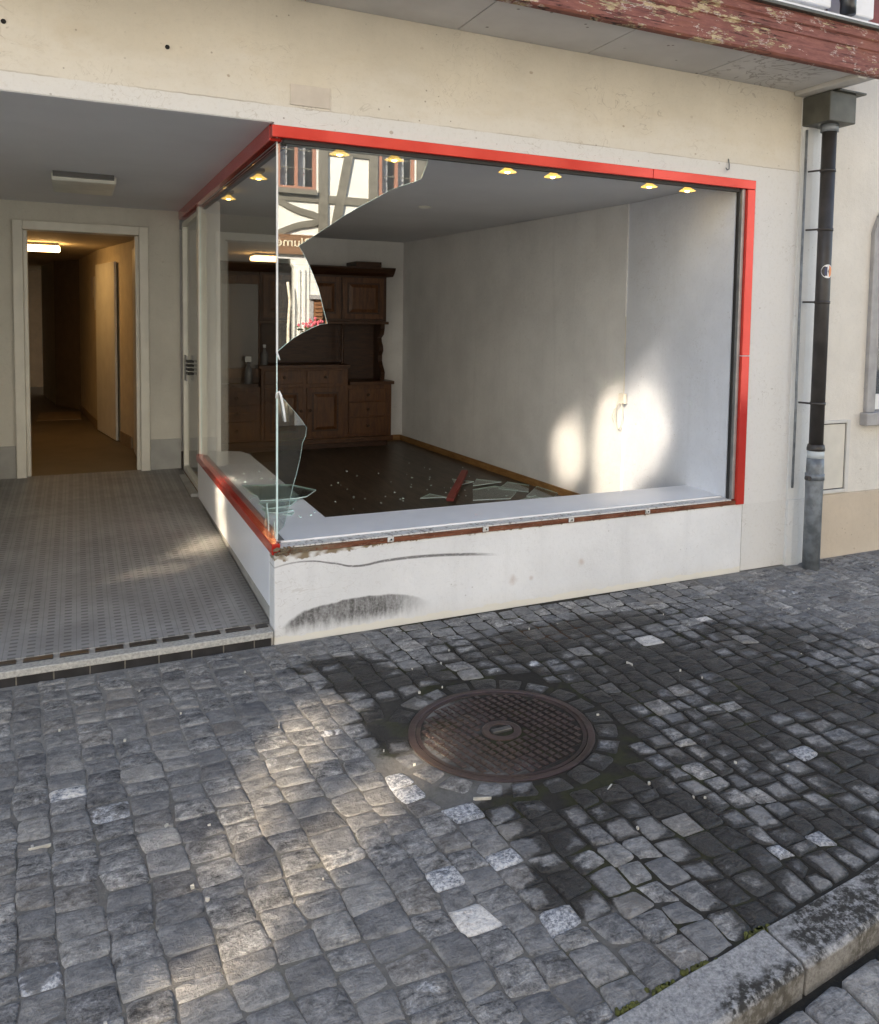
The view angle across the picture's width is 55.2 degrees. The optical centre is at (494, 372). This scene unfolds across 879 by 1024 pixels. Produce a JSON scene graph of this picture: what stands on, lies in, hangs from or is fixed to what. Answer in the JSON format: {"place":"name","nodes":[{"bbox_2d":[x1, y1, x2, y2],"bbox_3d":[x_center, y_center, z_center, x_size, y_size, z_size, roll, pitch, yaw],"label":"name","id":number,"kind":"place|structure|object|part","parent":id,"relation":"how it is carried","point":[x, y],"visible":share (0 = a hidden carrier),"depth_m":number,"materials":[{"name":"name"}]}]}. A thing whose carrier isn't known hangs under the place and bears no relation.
{"place":"outdoors","nodes":[
{"label":"outdoors","id":0,"kind":"place"},
{"bbox_2d":[30,387,136,475],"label":"hall floor","id":1,"kind":"structure","parent":0,"point":[83,444],"depth_m":8.65,"materials":[{"name":"brown wood"}]},
{"bbox_2d":[37,411,80,420],"bbox_3d":[-5.772,0.575,11.118,0.500,0.008,0.900,-1,4,-27],"label":"doormat","id":2,"kind":"object","parent":1,"relation":"on","point":[49,416],"visible":1,"depth_m":11.05,"materials":[{"name":"fabric"}]},
{"bbox_2d":[0,468,268,661],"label":"entrance floor","id":3,"kind":"structure","parent":0,"point":[91,561],"depth_m":4.90,"materials":[{"name":"tile"}]},
{"bbox_2d":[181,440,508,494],"bbox_3d":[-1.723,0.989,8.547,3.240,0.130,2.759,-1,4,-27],"label":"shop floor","id":4,"kind":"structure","parent":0,"point":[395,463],"depth_m":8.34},
{"bbox_2d":[220,260,395,452],"bbox_3d":[-2.156,-0.203,9.396,2.065,2.119,0.467,-1,4,-27],"label":"wooden cabinet","id":5,"kind":"object","parent":4,"relation":"on","point":[334,387],"visible":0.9,"depth_m":9.29,"materials":[{"name":"brown wood"}]},
{"bbox_2d":[244,356,252,383],"bbox_3d":[-2.622,-0.026,8.928,0.084,0.294,0.084,-1,4,-27],"label":"bottle","id":6,"kind":"object","parent":5,"relation":"on","point":[248,375],"visible":1,"depth_m":8.90,"materials":[{"name":"plastic"}]},
{"bbox_2d":[260,344,267,364],"bbox_3d":[-2.493,-0.194,9.080,0.084,0.221,0.084,-1,4,-27],"label":"bottle","id":7,"kind":"object","parent":5,"relation":"on","point":[264,357],"visible":1,"depth_m":9.05,"materials":[{"name":"plastic"}]},
{"bbox_3d":[-2.302,-0.831,9.124,0.430,0.465,0.035,-1,4,-27],"label":"cupboard door","id":8,"kind":"part","parent":5,"relation":"part of","materials":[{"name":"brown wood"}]},
{"bbox_3d":[-2.293,0.443,9.143,0.418,0.550,0.051,-1,4,-27],"label":"cupboard door","id":9,"kind":"part","parent":5,"relation":"part of","materials":[{"name":"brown wood"}]},
{"bbox_3d":[-1.908,-0.838,9.321,0.410,0.465,0.035,-1,4,-27],"label":"cupboard door","id":10,"kind":"part","parent":5,"relation":"part of","materials":[{"name":"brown wood"}]},
{"bbox_3d":[-1.885,0.437,9.347,0.410,0.550,0.051,-1,4,-27],"label":"cupboard door","id":11,"kind":"part","parent":5,"relation":"part of","materials":[{"name":"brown wood"}]},
{"bbox_3d":[-1.487,-0.844,9.530,0.490,0.465,0.035,-1,4,-27],"label":"cupboard door","id":12,"kind":"part","parent":5,"relation":"part of","materials":[{"name":"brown wood"}]},
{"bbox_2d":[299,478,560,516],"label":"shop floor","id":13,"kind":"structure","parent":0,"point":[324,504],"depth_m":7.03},
{"bbox_2d":[229,467,507,519],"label":"glass crumbs","id":14,"kind":"object","parent":13,"relation":"on","point":[338,482],"visible":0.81,"depth_m":6.78,"materials":[{"name":"clear glass"}]},
{"bbox_2d":[420,494,446,498],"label":"glass shard","id":15,"kind":"object","parent":13,"relation":"on","point":[434,497],"visible":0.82,"depth_m":6.89,"materials":[{"name":"clear glass"}]},
{"bbox_2d":[446,470,467,500],"bbox_3d":[-0.318,0.981,7.343,0.060,0.028,1.240,1,4,3],"label":"batten","id":16,"kind":"object","parent":13,"relation":"on","point":[455,489],"visible":1,"depth_m":7.22,"materials":[{"name":"red wood"}]},
{"bbox_2d":[474,479,500,485],"bbox_3d":[-0.133,0.995,7.635,0.328,0.007,0.230,-2,5,-39],"label":"glass shard","id":17,"kind":"object","parent":13,"relation":"on","point":[488,483],"visible":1,"depth_m":7.63,"materials":[{"name":"clear glass"}]},
{"bbox_2d":[473,486,516,500],"bbox_3d":[-0.019,1.038,7.217,0.540,0.008,0.500,-1,5,-27],"label":"glass shard","id":18,"kind":"object","parent":13,"relation":"on","point":[496,486],"visible":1,"depth_m":7.36,"materials":[{"name":"clear glass"}]},
{"bbox_2d":[499,482,525,491],"bbox_3d":[0.209,1.020,7.475,0.281,0.012,0.339,2,4,16],"label":"glass shard","id":19,"kind":"object","parent":13,"relation":"on","point":[513,490],"visible":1,"depth_m":7.42,"materials":[{"name":"clear glass"}]},
{"bbox_2d":[526,486,557,497],"bbox_3d":[0.381,1.037,7.209,0.310,0.008,0.470,-1,5,-26],"label":"glass shard","id":20,"kind":"object","parent":13,"relation":"on","point":[543,488],"visible":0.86,"depth_m":7.26,"materials":[{"name":"clear glass"}]},
{"bbox_2d":[0,550,878,1023],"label":"pavement","id":21,"kind":"structure","parent":0,"point":[296,832],"depth_m":2.69,"materials":[{"name":"stone"}]},
{"bbox_2d":[0,623,272,687],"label":"entrance step","id":22,"kind":"object","parent":21,"relation":"on","point":[30,670],"visible":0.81,"depth_m":3.79,"materials":[{"name":"stone"}]},
{"bbox_2d":[408,689,594,782],"bbox_3d":[0.028,1.410,3.257,0.724,0.054,0.724,-1,4,-27],"label":"manhole cover","id":23,"kind":"object","parent":21,"relation":"on","point":[578,716],"visible":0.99,"depth_m":3.21,"materials":[{"name":"metal"}]},
{"bbox_2d":[766,945,878,1023],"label":"street","id":24,"kind":"structure","parent":0,"point":[849,994],"depth_m":2.06,"materials":[{"name":"stone"}]},
{"bbox_2d":[0,0,821,644],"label":"shop building","id":25,"kind":"structure","parent":24,"relation":"on","point":[512,304],"depth_m":5.37,"materials":[{"name":"beige paint"}]},
{"bbox_2d":[28,241,59,251],"bbox_3d":[-4.833,-1.337,8.895,0.390,0.085,0.290,-1,4,-27],"label":"hall lamp","id":26,"kind":"object","parent":25,"relation":"attached to","point":[43,246],"visible":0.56,"depth_m":8.80,"materials":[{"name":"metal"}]},
{"bbox_2d":[51,170,115,195],"bbox_3d":[-2.816,-1.293,5.744,0.385,0.054,0.680,-1,4,-27],"label":"recess lamp","id":27,"kind":"object","parent":25,"relation":"attached to","point":[81,183],"visible":1,"depth_m":5.54,"materials":[{"name":"metal"}]},
{"bbox_2d":[91,277,93,297],"bbox_3d":[-4.953,-1.050,10.313,0.004,0.250,0.251,-1,4,-31],"label":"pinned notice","id":28,"kind":"object","parent":25,"relation":"attached to","point":[92,289],"visible":1,"depth_m":10.28,"materials":[{"name":"paper"}]},
{"bbox_2d":[94,276,95,309],"bbox_3d":[-4.771,-0.952,10.019,0.004,0.400,0.251,-1,4,-31],"label":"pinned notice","id":29,"kind":"object","parent":25,"relation":"attached to","point":[94,295],"visible":0.57,"depth_m":10.07,"materials":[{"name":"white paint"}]},
{"bbox_2d":[95,261,117,440],"bbox_3d":[-4.363,-0.258,9.416,0.025,1.930,1.013,-2,5,-36],"label":"hall door","id":30,"kind":"structure","parent":25,"relation":"in","point":[105,273],"depth_m":9.33,"materials":[{"name":"wood"}]},
{"bbox_2d":[132,248,136,456],"bbox_3d":[-3.386,-0.184,7.957,0.039,2.010,0.870,-1,4,-27],"label":"open door leaf","id":31,"kind":"structure","parent":25,"relation":"in","point":[133,269],"depth_m":8.16,"materials":[{"name":"wood"}]},
{"bbox_2d":[182,212,197,489],"bbox_3d":[-2.564,-0.190,7.061,0.080,2.220,1.022,-1,4,-27],"label":"shop door","id":32,"kind":"structure","parent":25,"relation":"in","point":[188,470],"depth_m":7.46,"materials":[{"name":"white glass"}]},
{"bbox_2d":[221,190,235,199],"bbox_3d":[-1.919,-1.279,6.047,0.104,0.065,0.104,-1,4,-27],"label":"spot lamp","id":33,"kind":"object","parent":25,"relation":"attached to","point":[228,196],"visible":0.86,"depth_m":6.02,"materials":[{"name":"metal"}]},
{"bbox_2d":[250,168,266,179],"bbox_3d":[-1.438,-1.208,5.106,0.104,0.065,0.104,-1,4,-27],"label":"spot lamp","id":34,"kind":"object","parent":25,"relation":"attached to","point":[258,173],"visible":0.9,"depth_m":5.09,"materials":[{"name":"metal"}]},
{"bbox_2d":[264,503,268,530],"bbox_3d":[-1.182,0.744,4.350,0.006,0.135,0.100,-1,4,-27],"label":"glass shard","id":35,"kind":"object","parent":25,"relation":"on","point":[265,516],"visible":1,"depth_m":4.34,"materials":[{"name":"clear glass"}]},
{"bbox_2d":[272,521,275,538],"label":"glass shard","id":36,"kind":"object","parent":25,"relation":"on","point":[274,530],"visible":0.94,"depth_m":4.18,"materials":[{"name":"clear glass"}]},
{"bbox_2d":[258,500,296,508],"bbox_3d":[-1.249,0.771,4.890,0.230,0.008,0.160,0,5,-27],"label":"glass shard","id":37,"kind":"object","parent":25,"relation":"on","point":[278,501],"visible":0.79,"depth_m":4.92,"materials":[{"name":"clear glass"}]},
{"bbox_2d":[261,507,293,512],"bbox_3d":[-1.227,0.783,4.756,0.170,0.006,0.140,2,1,-27],"label":"glass shard","id":38,"kind":"object","parent":25,"relation":"on","point":[278,508],"visible":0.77,"depth_m":4.76,"materials":[{"name":"clear glass"}]},
{"bbox_2d":[242,484,315,500],"bbox_3d":[-1.330,0.739,5.242,0.400,0.006,0.515,-1,4,-27],"label":"glass shard","id":39,"kind":"object","parent":25,"relation":"on","point":[279,484],"visible":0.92,"depth_m":5.26,"materials":[{"name":"clear glass"}]},
{"bbox_2d":[290,83,329,108],"bbox_3d":[-0.869,-1.305,3.956,0.190,0.097,0.006,-1,4,-27],"label":"house plate","id":40,"kind":"object","parent":25,"relation":"attached to","point":[309,96],"visible":1,"depth_m":3.95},
{"bbox_2d":[418,206,431,208],"bbox_3d":[-0.558,-1.330,6.731,0.110,0.010,0.110,-1,4,-27],"label":"ceiling downlight","id":41,"kind":"object","parent":25,"relation":"attached to","point":[425,207],"visible":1,"depth_m":6.72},
{"bbox_2d":[178,124,755,556],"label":"shop window","id":42,"kind":"structure","parent":25,"relation":"in","point":[272,135],"depth_m":4.75,"materials":[{"name":"red metal"}]},
{"bbox_2d":[299,0,878,96],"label":"canopy","id":43,"kind":"object","parent":25,"relation":"attached to","point":[799,50],"visible":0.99,"depth_m":4.42,"materials":[{"name":"paint"}]},
{"bbox_2d":[785,0,830,9],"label":"flower box","id":44,"kind":"object","parent":43,"relation":"on","point":[822,4],"visible":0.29,"depth_m":4.76,"materials":[{"name":"white paint"}]},
{"bbox_2d":[839,0,856,16],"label":"black pipe","id":45,"kind":"object","parent":43,"relation":"attached to","point":[847,7],"visible":0.87,"depth_m":4.79,"materials":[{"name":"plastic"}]},
{"bbox_2d":[827,0,873,20],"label":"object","id":46,"kind":"object","parent":43,"relation":"on","point":[865,10],"visible":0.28,"depth_m":4.92,"materials":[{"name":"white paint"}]},
{"bbox_2d":[612,317,626,428],"bbox_3d":[0.966,0.004,6.434,0.040,0.869,0.143,-1,4,-27],"label":"hanging cable","id":47,"kind":"object","parent":25,"relation":"hanging from","point":[622,398],"visible":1,"depth_m":6.40,"materials":[{"name":"white plastic"}]},
{"bbox_2d":[791,130,807,487],"bbox_3d":[1.969,-0.395,5.396,0.018,2.300,0.016,1,4,-4],"label":"wall cable","id":48,"kind":"object","parent":25,"relation":"attached to","point":[799,307],"depth_m":5.39,"materials":[{"name":"grey plastic"}]},
{"bbox_2d":[798,88,866,569],"bbox_3d":[2.128,-0.243,5.399,0.295,3.042,0.242,-1,4,-27],"label":"drainpipe","id":49,"kind":"object","parent":25,"relation":"attached to","point":[829,114],"visible":1,"depth_m":5.33,"materials":[{"name":"metal"}]},
{"bbox_2d":[821,265,830,277],"bbox_3d":[2.110,-0.642,5.308,0.074,0.086,0.019,0,4,-14],"label":"sticker","id":50,"kind":"object","parent":49,"relation":"attached to","point":[826,273],"visible":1,"depth_m":5.30,"materials":[{"name":"white paper"}]},
{"bbox_2d":[607,861,878,1023],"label":"kerb","id":51,"kind":"structure","parent":24,"relation":"on","point":[760,975],"depth_m":2.09,"materials":[{"name":"stone"}]},
{"bbox_2d":[820,79,878,558],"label":"neighbour house","id":52,"kind":"structure","parent":0,"point":[850,514],"depth_m":5.72,"materials":[{"name":"paint"}]},
{"bbox_2d":[823,419,850,493],"bbox_3d":[2.285,0.573,5.691,0.350,0.500,0.016,-1,4,-27],"label":"meter door","id":53,"kind":"structure","parent":52,"relation":"in","point":[836,432],"depth_m":5.72,"materials":[{"name":"paint"}]}
]}

